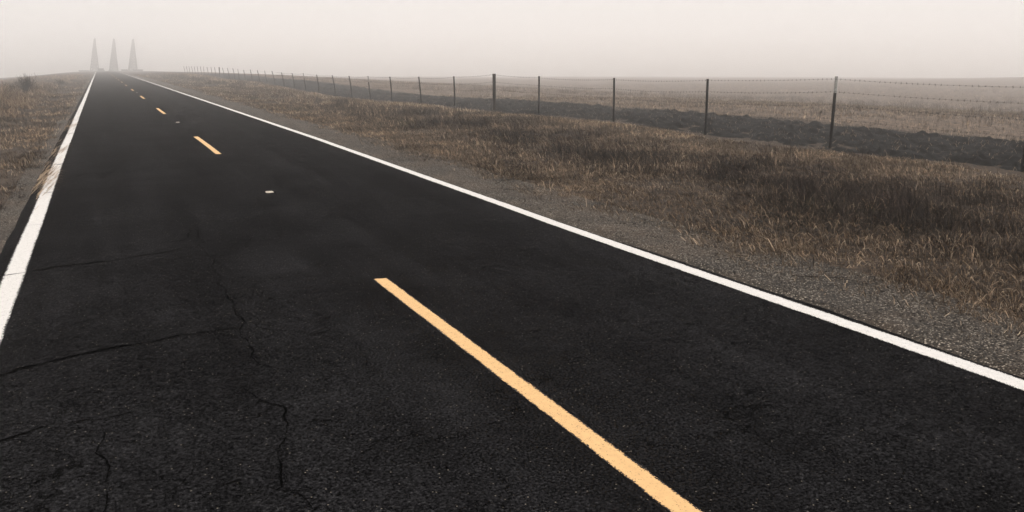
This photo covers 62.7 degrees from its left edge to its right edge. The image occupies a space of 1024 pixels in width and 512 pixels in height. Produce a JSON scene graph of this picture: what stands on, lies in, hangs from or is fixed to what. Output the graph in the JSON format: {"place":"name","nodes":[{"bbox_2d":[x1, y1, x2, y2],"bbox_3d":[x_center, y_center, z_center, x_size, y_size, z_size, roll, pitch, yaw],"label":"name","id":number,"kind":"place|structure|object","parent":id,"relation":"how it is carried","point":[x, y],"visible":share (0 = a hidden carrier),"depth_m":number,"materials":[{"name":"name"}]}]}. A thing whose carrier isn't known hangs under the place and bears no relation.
{"place":"outdoors","nodes":[
{"label":"outdoors","id":0,"kind":"place"},
{"bbox_2d":[0,71,1023,511],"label":"road","id":1,"kind":"structure","parent":0,"point":[194,317],"depth_m":5.07,"materials":[{"name":"black asphalt"}]},
{"bbox_2d":[0,71,1023,351],"bbox_3d":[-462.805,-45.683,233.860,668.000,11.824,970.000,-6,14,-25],"label":"ground","id":2,"kind":"structure","parent":0,"point":[850,265],"depth_m":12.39,"materials":[{"name":"brown plant"}]},
{"bbox_2d":[1,82,17,90],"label":"bare shrub","id":3,"kind":"object","parent":2,"relation":"on","point":[9,85],"visible":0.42,"depth_m":50.81,"materials":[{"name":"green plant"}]},
{"bbox_2d":[12,74,38,92],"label":"bare shrub","id":4,"kind":"object","parent":2,"relation":"on","point":[26,85],"visible":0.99,"depth_m":49.46,"materials":[{"name":"brown plant"}]},
{"bbox_2d":[0,73,91,209],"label":"verge grass","id":5,"kind":"structure","parent":2,"relation":"on","point":[11,100],"depth_m":28.84,"materials":[{"name":"brown plant"}]},
{"bbox_2d":[0,72,94,253],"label":"gravel shoulder","id":6,"kind":"object","parent":2,"relation":"on","point":[11,223],"visible":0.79,"depth_m":12.19},
{"bbox_2d":[90,38,98,70],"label":"lattice tower","id":7,"kind":"structure","parent":2,"relation":"on","point":[94,52],"depth_m":340.75,"materials":[{"name":"metal"}]},
{"bbox_2d":[108,39,118,70],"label":"lattice tower","id":8,"kind":"structure","parent":2,"relation":"on","point":[113,61],"depth_m":343.88,"materials":[{"name":"metal"}]},
{"bbox_2d":[128,39,137,70],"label":"lattice tower","id":9,"kind":"structure","parent":2,"relation":"on","point":[133,52],"depth_m":346.96,"materials":[{"name":"metal"}]},
{"bbox_2d":[0,92,1023,368],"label":"gravel","id":10,"kind":"structure","parent":2,"relation":"on","point":[890,306],"depth_m":8.28,"materials":[{"name":"grey gravel"}]},
{"bbox_2d":[121,72,1023,377],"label":"gravel shoulder","id":11,"kind":"object","parent":2,"relation":"on","point":[903,326],"visible":0.76,"depth_m":7.58},
{"bbox_2d":[792,275,859,283],"bbox_3d":[2.707,0.184,7.199,0.578,0.015,0.254,6,14,25],"label":"twig","id":12,"kind":"object","parent":11,"relation":"on","point":[834,277],"visible":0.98,"depth_m":7.18,"materials":[{"name":"brown wood"}]},
{"bbox_2d":[183,66,1023,171],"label":"wire fence","id":13,"kind":"object","parent":2,"relation":"on","point":[707,102],"visible":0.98,"depth_m":24.61,"materials":[{"name":"metal"}]},
{"bbox_2d":[0,0,1023,77],"label":"sky","id":14,"kind":"structure","parent":0,"point":[813,38],"materials":[{"name":"white"}]},
{"bbox_2d":[0,71,1023,140],"bbox_3d":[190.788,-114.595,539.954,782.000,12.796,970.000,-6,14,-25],"label":"field","id":15,"kind":"structure","parent":0,"point":[675,81],"depth_m":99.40,"materials":[{"name":"brown plant"}]},
{"bbox_2d":[204,74,1023,171],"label":"plowed soil","id":16,"kind":"structure","parent":0,"point":[884,145],"depth_m":22.47,"materials":[{"name":"brown soil"}]},
{"bbox_2d":[319,87,1023,169],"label":"straw","id":17,"kind":"object","parent":16,"relation":"on","point":[735,125],"visible":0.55,"depth_m":22.61,"materials":[{"name":"brown plant"}]}
]}

